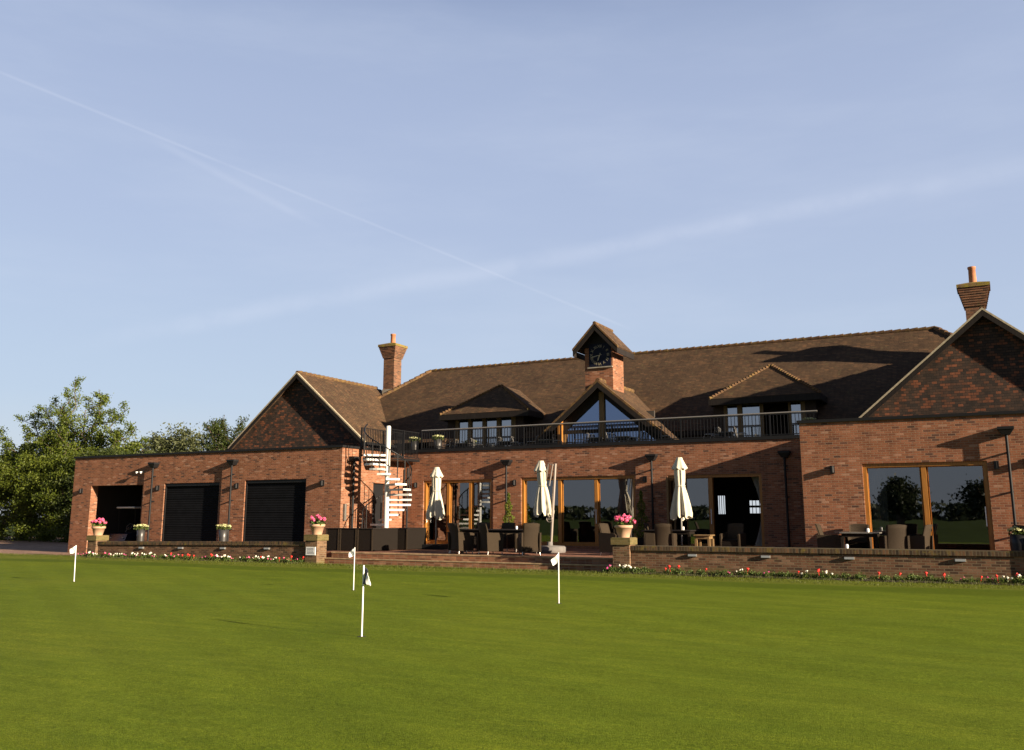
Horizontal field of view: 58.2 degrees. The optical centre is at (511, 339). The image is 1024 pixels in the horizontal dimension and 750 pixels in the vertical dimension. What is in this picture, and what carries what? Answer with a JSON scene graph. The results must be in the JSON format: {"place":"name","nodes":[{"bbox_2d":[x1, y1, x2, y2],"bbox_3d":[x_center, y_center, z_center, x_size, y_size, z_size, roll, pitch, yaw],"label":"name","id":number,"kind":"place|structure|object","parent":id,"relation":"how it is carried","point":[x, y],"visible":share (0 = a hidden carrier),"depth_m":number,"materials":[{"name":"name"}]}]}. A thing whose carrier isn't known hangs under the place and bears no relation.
{"place":"outdoors","nodes":[
{"label":"outdoors","id":0,"kind":"place"},
{"bbox_2d":[0,521,63,536],"bbox_3d":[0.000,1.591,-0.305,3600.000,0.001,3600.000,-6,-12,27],"label":"ground","id":1,"kind":"structure","parent":0,"point":[13,531],"depth_m":94.68,"materials":[{"name":"green plant"}]},
{"bbox_2d":[104,429,146,453],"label":"willow tree","id":2,"kind":"object","parent":1,"relation":"on","point":[131,442],"visible":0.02,"depth_m":107.43,"materials":[{"name":"green plant"}]},
{"bbox_2d":[136,422,197,453],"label":"willow tree","id":3,"kind":"object","parent":1,"relation":"on","point":[157,441],"visible":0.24,"depth_m":103.77,"materials":[{"name":"green plant"}]},
{"bbox_2d":[156,426,207,452],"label":"willow tree","id":4,"kind":"object","parent":1,"relation":"on","point":[191,441],"visible":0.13,"depth_m":102.26,"materials":[{"name":"green plant"}]},
{"bbox_2d":[98,541,304,562],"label":"garden wall","id":5,"kind":"structure","parent":1,"relation":"on","point":[271,549],"depth_m":32.00,"materials":[{"name":"brick"}]},
{"bbox_2d":[304,534,328,563],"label":"brick pier","id":6,"kind":"structure","parent":1,"relation":"on","point":[315,548],"depth_m":29.87,"materials":[{"name":"brown brick"}]},
{"bbox_2d":[309,514,326,534],"bbox_3d":[-6.366,6.050,30.213,0.582,0.656,0.570,2,-11,-10],"label":"potted hydrangea","id":7,"kind":"object","parent":6,"relation":"on","point":[317,526],"visible":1,"depth_m":30.03,"materials":[{"name":"ceramic"}]},
{"bbox_2d":[324,552,612,571],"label":"terrace steps","id":8,"kind":"structure","parent":1,"relation":"on","point":[486,559],"depth_m":27.67,"materials":[{"name":"brick"}]},
{"bbox_2d":[324,552,612,565],"bbox_3d":[-1.740,6.632,27.973,10.690,0.220,0.315,-6,-12,27],"label":"step nosing","id":9,"kind":"object","parent":8,"relation":"attached to","point":[474,561],"visible":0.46,"depth_m":27.62,"materials":[{"name":"brown brick"}]},
{"bbox_2d":[326,548,612,563],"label":"terrace","id":10,"kind":"structure","parent":1,"relation":"on","point":[581,552],"depth_m":29.65,"materials":[{"name":"brown brick"}]},
{"bbox_2d":[325,528,339,550],"bbox_3d":[-5.974,6.834,31.577,0.610,0.750,0.640,-6,-12,27],"label":"rattan counter","id":11,"kind":"object","parent":10,"relation":"on","point":[334,539],"visible":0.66,"depth_m":31.30,"materials":[{"name":"black wicker"}]},
{"bbox_2d":[339,528,356,550],"bbox_3d":[-5.385,6.776,31.274,0.740,0.750,0.640,-6,-12,27],"label":"rattan sofa","id":12,"kind":"object","parent":10,"relation":"on","point":[348,539],"visible":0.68,"depth_m":31.01,"materials":[{"name":"black wicker"}]},
{"bbox_2d":[357,528,398,551],"bbox_3d":[-4.567,6.786,31.325,0.680,0.750,1.490,-6,-12,27],"label":"rattan sofa","id":13,"kind":"object","parent":10,"relation":"on","point":[373,539],"visible":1,"depth_m":30.83,"materials":[{"name":"black wicker"}]},
{"bbox_2d":[360,424,419,527],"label":"spiral staircase","id":14,"kind":"structure","parent":10,"relation":"on","point":[387,457],"depth_m":33.52,"materials":[{"name":"white metal"}]},
{"bbox_2d":[397,527,425,549],"bbox_3d":[-3.619,6.995,32.417,0.690,0.750,1.240,-6,-12,27],"label":"rattan sofa","id":15,"kind":"object","parent":10,"relation":"on","point":[411,538],"visible":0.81,"depth_m":31.97,"materials":[{"name":"black wicker"}]},
{"bbox_2d":[422,467,447,549],"bbox_3d":[-2.721,6.026,33.044,0.960,2.890,0.960,-6,-12,27],"label":"closed parasol","id":16,"kind":"object","parent":10,"relation":"on","point":[435,508],"visible":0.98,"depth_m":32.93,"materials":[{"name":"beige fabric"}]},
{"bbox_2d":[448,523,473,553],"bbox_3d":[-1.623,6.170,28.627,0.675,0.942,0.600,8,-14,-37],"label":"rattan chair","id":17,"kind":"object","parent":10,"relation":"on","point":[460,541],"visible":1,"depth_m":28.43,"materials":[{"name":"wicker"}]},
{"bbox_2d":[474,522,489,550],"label":"rattan chair","id":18,"kind":"object","parent":10,"relation":"on","point":[488,525],"visible":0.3,"depth_m":31.23,"materials":[{"name":"wicker"}]},
{"bbox_2d":[477,523,503,554],"bbox_3d":[-0.696,6.079,28.153,0.675,0.942,0.600,7,-13,-32],"label":"rattan chair","id":19,"kind":"object","parent":10,"relation":"on","point":[487,541],"visible":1,"depth_m":27.95,"materials":[{"name":"wicker"}]},
{"bbox_2d":[460,529,538,553],"bbox_3d":[-0.389,6.405,29.316,2.300,0.740,1.100,-6,-12,27],"label":"dining table","id":20,"kind":"object","parent":10,"relation":"on","point":[514,531],"visible":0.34,"depth_m":28.87,"materials":[{"name":"black"}]},
{"bbox_2d":[501,522,514,551],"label":"rattan chair","id":21,"kind":"object","parent":10,"relation":"on","point":[509,541],"visible":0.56,"depth_m":30.48,"materials":[{"name":"wicker"}]},
{"bbox_2d":[501,493,514,522],"bbox_3d":[-0.117,6.627,33.833,0.680,2.007,0.726,-6,-12,27],"label":"potted conifer","id":22,"kind":"object","parent":10,"relation":"on","point":[508,511],"visible":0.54,"depth_m":33.88,"materials":[{"name":"plant"}]},
{"bbox_2d":[515,523,525,551],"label":"rattan chair","id":23,"kind":"object","parent":10,"relation":"on","point":[516,541],"visible":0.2,"depth_m":29.96,"materials":[{"name":"wicker"}]},
{"bbox_2d":[518,523,540,554],"bbox_3d":[0.538,6.001,27.747,0.600,0.942,0.675,2,-11,-10],"label":"rattan chair","id":24,"kind":"object","parent":10,"relation":"on","point":[529,538],"visible":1,"depth_m":27.52,"materials":[{"name":"wicker"}]},
{"bbox_2d":[533,461,565,552],"bbox_3d":[1.213,5.401,29.919,1.075,2.940,1.060,-6,-12,27],"label":"closed parasol","id":25,"kind":"object","parent":10,"relation":"on","point":[544,503],"visible":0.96,"depth_m":29.91,"materials":[{"name":"beige fabric"}]},
{"bbox_2d":[598,523,617,554],"bbox_3d":[2.967,5.956,27.513,0.675,0.942,0.600,-8,-14,37],"label":"rattan chair","id":26,"kind":"object","parent":10,"relation":"on","point":[605,535],"visible":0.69,"depth_m":27.32,"materials":[{"name":"wicker"}]},
{"bbox_2d":[632,490,648,544],"bbox_3d":[4.431,6.165,31.501,0.684,2.036,0.700,-6,-12,27],"label":"potted conifer","id":27,"kind":"object","parent":10,"relation":"on","point":[640,541],"visible":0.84,"depth_m":31.47,"materials":[{"name":"plant"}]},
{"bbox_2d":[643,523,652,545],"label":"rattan chair","id":28,"kind":"object","parent":10,"relation":"on","point":[649,539],"visible":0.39,"depth_m":27.79,"materials":[{"name":"wicker"}]},
{"bbox_2d":[653,523,676,545],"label":"rattan chair","id":29,"kind":"object","parent":10,"relation":"on","point":[663,535],"visible":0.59,"depth_m":26.67,"materials":[{"name":"wicker"}]},
{"bbox_2d":[642,530,698,545],"bbox_3d":[4.817,6.126,27.860,1.500,0.740,0.900,-6,-12,27],"label":"dining table","id":30,"kind":"object","parent":10,"relation":"on","point":[689,532],"visible":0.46,"depth_m":27.42,"materials":[{"name":"black wood"}]},
{"bbox_2d":[670,457,692,545],"bbox_3d":[5.038,4.970,27.537,0.673,2.890,0.657,7,-13,-31],"label":"closed parasol","id":31,"kind":"object","parent":10,"relation":"on","point":[681,508],"visible":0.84,"depth_m":27.47,"materials":[{"name":"beige fabric"}]},
{"bbox_2d":[693,534,714,545],"bbox_3d":[5.602,5.981,26.781,0.500,0.620,0.500,-6,-12,27],"label":"side table","id":32,"kind":"object","parent":10,"relation":"on","point":[699,537],"visible":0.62,"depth_m":26.70,"materials":[{"name":"brown wood"}]},
{"bbox_2d":[719,523,745,546],"bbox_3d":[6.539,5.892,27.180,0.600,0.942,0.675,-7,-13,32],"label":"rattan chair","id":33,"kind":"object","parent":10,"relation":"on","point":[734,535],"visible":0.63,"depth_m":27.18,"materials":[{"name":"wicker"}]},
{"bbox_2d":[815,524,844,547],"bbox_3d":[8.405,5.355,24.377,0.675,0.942,0.600,-6,-12,29],"label":"rattan chair","id":34,"kind":"object","parent":10,"relation":"on","point":[828,541],"visible":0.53,"depth_m":24.14,"materials":[{"name":"wicker"}]},
{"bbox_2d":[848,524,871,548],"bbox_3d":[9.258,5.391,24.564,0.600,0.942,0.675,-6,-12,27],"label":"rattan chair","id":35,"kind":"object","parent":10,"relation":"on","point":[860,542],"visible":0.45,"depth_m":24.73,"materials":[{"name":"wicker"}]},
{"bbox_2d":[839,532,881,548],"bbox_3d":[9.058,5.358,23.853,0.950,0.740,0.850,-6,-12,27],"label":"dining table","id":36,"kind":"object","parent":10,"relation":"on","point":[846,535],"visible":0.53,"depth_m":23.60,"materials":[{"name":"metal"}]},
{"bbox_2d":[879,524,909,548],"bbox_3d":[9.712,5.159,23.355,0.600,0.942,0.675,-1,-11,7],"label":"rattan chair","id":37,"kind":"object","parent":10,"relation":"on","point":[896,537],"visible":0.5,"depth_m":23.14,"materials":[{"name":"wicker"}]},
{"bbox_2d":[910,524,932,548],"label":"rattan chair","id":38,"kind":"object","parent":10,"relation":"on","point":[924,540],"visible":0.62,"depth_m":23.10,"materials":[{"name":"wicker"}]},
{"bbox_2d":[1007,526,1023,550],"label":"metal planter","id":39,"kind":"object","parent":10,"relation":"on","point":[1016,541],"visible":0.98,"depth_m":21.75,"materials":[{"name":"black paint"}]},
{"bbox_2d":[1012,525,1023,534],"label":"flowering plant","id":40,"kind":"object","parent":39,"relation":"in","point":[1021,527],"visible":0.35,"depth_m":21.83,"materials":[{"name":"plant"}]},
{"bbox_2d":[68,266,1023,552],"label":"clubhouse","id":41,"kind":"structure","parent":1,"relation":"on","point":[914,430],"depth_m":34.04,"materials":[{"name":"brick"}]},
{"bbox_2d":[162,482,219,540],"bbox_3d":[-12.738,7.127,36.577,3.020,2.978,0.130,-6,-12,27],"label":"roller door","id":42,"kind":"structure","parent":41,"relation":"in","point":[190,513],"depth_m":36.66,"materials":[{"name":"black paint"}]},
{"bbox_2d":[243,479,305,540],"bbox_3d":[-8.896,6.748,34.603,3.010,2.978,0.130,-6,-12,27],"label":"roller door","id":43,"kind":"structure","parent":41,"relation":"in","point":[274,510],"depth_m":34.69,"materials":[{"name":"black paint"}]},
{"bbox_2d":[373,483,382,527],"bbox_3d":[-5.211,6.727,35.213,0.030,2.450,0.800,-6,-12,27],"label":"side door","id":44,"kind":"structure","parent":41,"relation":"in","point":[377,488],"depth_m":35.34,"materials":[{"name":"black plastic"}]},
{"bbox_2d":[408,436,420,449],"bbox_3d":[-3.926,4.408,37.093,0.527,1.072,0.514,-6,-12,27],"label":"metal planter","id":45,"kind":"object","parent":41,"relation":"on","point":[418,439],"visible":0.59,"depth_m":37.02,"materials":[{"name":"grey metal"}]},
{"bbox_2d":[432,434,443,448],"bbox_3d":[-3.001,4.398,37.244,0.524,1.149,0.532,-6,-12,27],"label":"metal planter","id":46,"kind":"object","parent":41,"relation":"on","point":[438,445],"visible":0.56,"depth_m":37.15,"materials":[{"name":"grey metal"}]},
{"bbox_2d":[423,479,491,543],"bbox_3d":[-2.074,6.645,35.612,3.080,2.440,0.215,-6,-12,27],"label":"patio door","id":47,"kind":"structure","parent":41,"relation":"in","point":[467,503],"depth_m":35.67,"materials":[{"name":"brown wood"}]},
{"bbox_2d":[455,443,469,447],"bbox_3d":[-1.933,4.444,36.352,0.500,0.720,0.500,-6,-12,27],"label":"balcony table","id":48,"kind":"object","parent":41,"relation":"on","point":[457,445],"visible":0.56,"depth_m":36.28,"materials":[{"name":"metal"}]},
{"bbox_2d":[469,438,482,447],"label":"balcony chair","id":49,"kind":"object","parent":41,"relation":"on","point":[473,442],"visible":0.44,"depth_m":36.27,"materials":[{"name":"metal"}]},
{"bbox_2d":[497,441,512,444],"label":"balcony table","id":50,"kind":"object","parent":41,"relation":"on","point":[501,442],"visible":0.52,"depth_m":35.38,"materials":[{"name":"metal"}]},
{"bbox_2d":[522,475,635,545],"bbox_3d":[2.392,6.191,33.320,4.500,2.470,0.215,-6,-12,27],"label":"patio door","id":51,"kind":"structure","parent":41,"relation":"in","point":[582,503],"depth_m":33.30,"materials":[{"name":"brown wood"}]},
{"bbox_2d":[588,437,603,442],"bbox_3d":[3.073,3.950,33.780,0.500,0.720,0.500,-6,-12,27],"label":"balcony table","id":52,"kind":"object","parent":41,"relation":"on","point":[594,439],"visible":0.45,"depth_m":33.70,"materials":[{"name":"metal"}]},
{"bbox_2d":[615,436,630,441],"bbox_3d":[4.048,3.854,33.279,0.500,0.720,0.500,-6,-12,27],"label":"balcony table","id":53,"kind":"object","parent":41,"relation":"on","point":[625,438],"visible":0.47,"depth_m":33.16,"materials":[{"name":"metal"}]},
{"bbox_2d":[666,477,676,529],"bbox_3d":[5.413,5.836,31.230,0.060,2.300,0.800,-6,-12,27],"label":"open door leaf","id":54,"kind":"structure","parent":41,"relation":"in","point":[670,482],"depth_m":31.19,"materials":[{"name":"brown wood"}]},
{"bbox_2d":[668,473,764,546],"bbox_3d":[6.866,5.765,31.018,3.220,2.440,0.215,-6,-12,27],"label":"patio door","id":55,"kind":"structure","parent":41,"relation":"in","point":[699,488],"depth_m":31.25,"materials":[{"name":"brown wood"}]},
{"bbox_2d":[717,495,725,514],"bbox_3d":[8.846,6.955,38.817,0.360,0.820,0.040,-6,-12,27],"label":"back window","id":56,"kind":"structure","parent":41,"relation":"in","point":[717,495],"depth_m":38.83,"materials":[{"name":"white glass"}]},
{"bbox_2d":[717,431,733,437],"bbox_3d":[7.371,3.527,31.572,0.500,0.720,0.500,-6,-12,27],"label":"balcony table","id":57,"kind":"object","parent":41,"relation":"on","point":[726,434],"visible":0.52,"depth_m":31.50,"materials":[{"name":"metal"}]},
{"bbox_2d":[733,426,748,436],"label":"balcony chair","id":58,"kind":"object","parent":41,"relation":"on","point":[735,430],"visible":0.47,"depth_m":31.53,"materials":[{"name":"metal"}]},
{"bbox_2d":[749,500,760,513],"bbox_3d":[10.113,6.918,38.149,0.580,0.580,0.040,-6,-12,27],"label":"back window","id":59,"kind":"structure","parent":41,"relation":"in","point":[752,506],"depth_m":38.17,"materials":[{"name":"white glass"}]},
{"bbox_2d":[862,461,994,549],"bbox_3d":[11.020,4.495,24.453,3.060,2.460,0.215,-6,-12,27],"label":"patio door","id":60,"kind":"structure","parent":41,"relation":"in","point":[959,492],"depth_m":24.42,"materials":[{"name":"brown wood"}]},
{"bbox_2d":[631,545,1023,581],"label":"garden wall","id":61,"kind":"structure","parent":1,"relation":"on","point":[956,565],"depth_m":22.52,"materials":[{"name":"brick"}]},
{"bbox_2d":[0,537,83,555],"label":"driveway","id":62,"kind":"structure","parent":0,"point":[38,547],"depth_m":45.75,"materials":[{"name":"grey asphalt"}]},
{"bbox_2d":[0,448,34,539],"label":"shrub","id":63,"kind":"object","parent":62,"relation":"on","point":[3,455],"visible":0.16,"depth_m":62.10,"materials":[{"name":"green plant"}]},
{"bbox_2d":[0,442,57,535],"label":"shrub","id":64,"kind":"object","parent":62,"relation":"on","point":[24,444],"visible":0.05,"depth_m":68.67,"materials":[{"name":"green plant"}]},
{"bbox_2d":[0,443,64,540],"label":"shrub","id":65,"kind":"object","parent":62,"relation":"on","point":[7,476],"visible":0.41,"depth_m":59.81,"materials":[{"name":"green plant"}]},
{"bbox_2d":[3,445,72,540],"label":"shrub","id":66,"kind":"object","parent":62,"relation":"on","point":[38,464],"visible":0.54,"depth_m":58.14,"materials":[{"name":"green plant"}]},
{"bbox_2d":[18,445,98,542],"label":"shrub","id":67,"kind":"object","parent":62,"relation":"on","point":[47,498],"visible":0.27,"depth_m":56.15,"materials":[{"name":"green plant"}]},
{"bbox_2d":[0,375,149,499],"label":"broadleaf tree","id":68,"kind":"object","parent":62,"relation":"on","point":[62,438],"visible":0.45,"depth_m":60.54,"materials":[{"name":"green plant"}]},
{"bbox_2d":[44,443,134,541],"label":"shrub","id":69,"kind":"object","parent":62,"relation":"on","point":[67,500],"visible":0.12,"depth_m":55.13,"materials":[{"name":"green plant"}]},
{"bbox_2d":[107,507,140,540],"bbox_3d":[-16.313,8.258,40.143,1.220,1.930,2.300,-6,-12,27],"label":"golf buggy","id":70,"kind":"object","parent":62,"relation":"on","point":[124,536],"visible":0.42,"depth_m":39.28,"materials":[{"name":"black"}]},
{"bbox_2d":[133,524,148,540],"bbox_3d":[-14.531,7.811,36.007,0.571,1.220,0.606,-6,-12,27],"label":"metal planter","id":71,"kind":"object","parent":62,"relation":"on","point":[140,529],"visible":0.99,"depth_m":35.94,"materials":[{"name":"grey metal"}]},
{"bbox_2d":[130,446,163,453],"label":"shrub","id":72,"kind":"object","parent":62,"relation":"on","point":[146,452],"visible":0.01,"depth_m":54.81,"materials":[{"name":"green plant"}]},
{"bbox_2d":[197,415,249,450],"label":"broadleaf tree","id":73,"kind":"object","parent":62,"relation":"on","point":[222,440],"visible":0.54,"depth_m":60.17,"materials":[{"name":"green plant"}]},
{"bbox_2d":[216,524,231,540],"bbox_3d":[-10.693,7.416,34.030,0.597,1.251,0.596,-6,-12,27],"label":"metal planter","id":74,"kind":"object","parent":62,"relation":"on","point":[223,532],"visible":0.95,"depth_m":33.96,"materials":[{"name":"grey metal"}]},
{"bbox_2d":[86,535,108,554],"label":"brick pier","id":75,"kind":"structure","parent":0,"point":[92,544],"depth_m":34.63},
{"bbox_2d":[91,518,106,534],"bbox_3d":[-15.709,7.084,34.967,0.624,0.655,0.565,-6,-12,27],"label":"potted hydrangea","id":76,"kind":"object","parent":75,"relation":"on","point":[98,527],"visible":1,"depth_m":34.80,"materials":[{"name":"ceramic"}]},
{"bbox_2d":[0,554,1023,749],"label":"lawn","id":77,"kind":"structure","parent":0,"point":[116,654],"depth_m":9.69,"materials":[{"name":"green plant"}]},
{"bbox_2d":[70,545,76,581],"bbox_3d":[-10.297,5.251,21.591,0.220,0.851,0.108,3,-11,-15],"label":"putting flag","id":78,"kind":"object","parent":77,"relation":"on","point":[73,550],"visible":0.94,"depth_m":21.65,"materials":[{"name":"white plastic"}]},
{"bbox_2d":[80,556,297,562],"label":"flower bed soil","id":79,"kind":"structure","parent":77,"relation":"on","point":[181,559],"depth_m":31.97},
{"bbox_2d":[349,547,354,589],"bbox_3d":[-3.346,4.801,19.280,0.182,0.890,0.106,1,-11,-7],"label":"putting flag","id":80,"kind":"object","parent":77,"relation":"on","point":[352,553],"visible":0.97,"depth_m":19.33,"materials":[{"name":"white plastic"}]},
{"bbox_2d":[357,565,370,636],"bbox_3d":[-1.875,3.334,11.733,0.180,0.900,0.112,-6,-12,27],"label":"putting flag","id":81,"kind":"object","parent":77,"relation":"on","point":[365,580],"visible":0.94,"depth_m":11.74,"materials":[{"name":"white plastic"}]},
{"bbox_2d":[551,552,561,603],"bbox_3d":[0.779,4.149,16.016,0.182,0.880,0.107,5,-12,-24],"label":"putting flag","id":82,"kind":"object","parent":77,"relation":"on","point":[554,560],"visible":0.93,"depth_m":16.07,"materials":[{"name":"white plastic"}]},
{"bbox_2d":[630,572,1023,584],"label":"flower bed soil","id":83,"kind":"structure","parent":77,"relation":"on","point":[851,579],"depth_m":22.04,"materials":[{"name":"brown soil"}]},
{"bbox_2d":[641,567,649,572],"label":"foliage plant","id":84,"kind":"object","parent":83,"relation":"on","point":[644,569],"visible":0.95,"depth_m":24.45,"materials":[{"name":"green plant"}]},
{"bbox_2d":[667,565,675,573],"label":"geranium","id":85,"kind":"object","parent":83,"relation":"on","point":[670,571],"visible":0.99,"depth_m":24.00,"materials":[{"name":"green plant"}]},
{"bbox_2d":[676,565,685,573],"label":"geranium","id":86,"kind":"object","parent":83,"relation":"on","point":[680,571],"visible":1,"depth_m":23.95,"materials":[{"name":"green plant"}]},
{"bbox_2d":[741,568,750,575],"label":"geranium","id":87,"kind":"object","parent":83,"relation":"on","point":[745,573],"visible":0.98,"depth_m":23.21,"materials":[{"name":"green plant"}]},
{"bbox_2d":[782,571,791,576],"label":"foliage plant","id":88,"kind":"object","parent":83,"relation":"on","point":[786,574],"visible":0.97,"depth_m":22.68,"materials":[{"name":"green plant"}]},
{"bbox_2d":[800,570,809,577],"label":"alyssum plant","id":89,"kind":"object","parent":83,"relation":"on","point":[804,574],"visible":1,"depth_m":22.49,"materials":[{"name":"green plant"}]},
{"bbox_2d":[815,568,825,578],"bbox_3d":[7.499,5.679,22.350,0.267,0.278,0.298,4,-12,-19],"label":"geranium","id":90,"kind":"object","parent":83,"relation":"on","point":[821,575],"visible":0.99,"depth_m":22.31,"materials":[{"name":"green plant"}]},
{"bbox_2d":[823,570,833,577],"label":"alyssum plant","id":91,"kind":"object","parent":83,"relation":"on","point":[829,574],"visible":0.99,"depth_m":22.27,"materials":[{"name":"green plant"}]},
{"bbox_2d":[840,573,851,577],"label":"foliage plant","id":92,"kind":"object","parent":83,"relation":"on","point":[844,575],"visible":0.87,"depth_m":22.21,"materials":[{"name":"green plant"}]},
{"bbox_2d":[855,572,866,578],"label":"foliage plant","id":93,"kind":"object","parent":83,"relation":"on","point":[860,576],"visible":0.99,"depth_m":21.90,"materials":[{"name":"green plant"}]},
{"bbox_2d":[893,572,902,580],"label":"geranium","id":94,"kind":"object","parent":83,"relation":"on","point":[895,577],"visible":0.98,"depth_m":21.58,"materials":[{"name":"green plant"}]},
{"bbox_2d":[907,573,918,579],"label":"foliage plant","id":95,"kind":"object","parent":83,"relation":"on","point":[911,576],"visible":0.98,"depth_m":21.52,"materials":[{"name":"green plant"}]},
{"bbox_2d":[924,572,935,580],"bbox_3d":[9.690,5.491,21.324,0.259,0.244,0.259,-7,-13,34],"label":"geranium","id":96,"kind":"object","parent":83,"relation":"on","point":[930,578],"visible":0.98,"depth_m":21.32,"materials":[{"name":"green plant"}]},
{"bbox_2d":[941,573,952,581],"bbox_3d":[9.966,5.451,21.087,0.234,0.244,0.262,1,-11,-3],"label":"geranium","id":97,"kind":"object","parent":83,"relation":"on","point":[946,578],"visible":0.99,"depth_m":21.06,"materials":[{"name":"green plant"}]},
{"bbox_2d":[986,576,994,581],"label":"petunia plant","id":98,"kind":"object","parent":83,"relation":"on","point":[989,579],"visible":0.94,"depth_m":20.84,"materials":[{"name":"green plant"}]},
{"bbox_2d":[994,575,1005,582],"bbox_3d":[10.925,5.362,20.607,0.238,0.224,0.238,9,-14,-40],"label":"geranium","id":99,"kind":"object","parent":83,"relation":"on","point":[999,580],"visible":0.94,"depth_m":20.58,"materials":[{"name":"green plant"}]},
{"bbox_2d":[1001,576,1011,582],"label":"alyssum plant","id":100,"kind":"object","parent":83,"relation":"on","point":[1006,579],"visible":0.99,"depth_m":20.55,"materials":[{"name":"green plant"}]},
{"bbox_2d":[1010,574,1021,582],"bbox_3d":[11.252,5.340,20.521,0.267,0.255,0.298,-5,-12,26],"label":"alyssum plant","id":101,"kind":"object","parent":83,"relation":"on","point":[1013,579],"visible":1,"depth_m":20.48,"materials":[{"name":"green plant"}]},
{"bbox_2d":[0,553,1023,589],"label":"edge grass","id":102,"kind":"structure","parent":0,"point":[340,564],"depth_m":25.70,"materials":[{"name":"green plant"}]},
{"bbox_2d":[0,0,1023,513],"label":"sky","id":103,"kind":"structure","parent":0,"point":[205,205],"materials":[{"name":"blue"}]},
{"bbox_2d":[617,564,624,571],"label":"alyssum plant","id":104,"kind":"object","parent":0,"point":[622,568],"visible":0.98,"depth_m":24.73,"materials":[{"name":"green plant"}]},
{"bbox_2d":[611,537,636,569],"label":"brick pier","id":105,"kind":"structure","parent":0,"point":[622,554],"depth_m":24.99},
{"bbox_2d":[614,514,635,537],"bbox_3d":[3.068,5.108,25.349,0.593,0.644,0.624,7,-13,-32],"label":"potted hydrangea","id":106,"kind":"object","parent":105,"relation":"on","point":[623,526],"visible":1,"depth_m":25.18,"materials":[{"name":"ceramic"}]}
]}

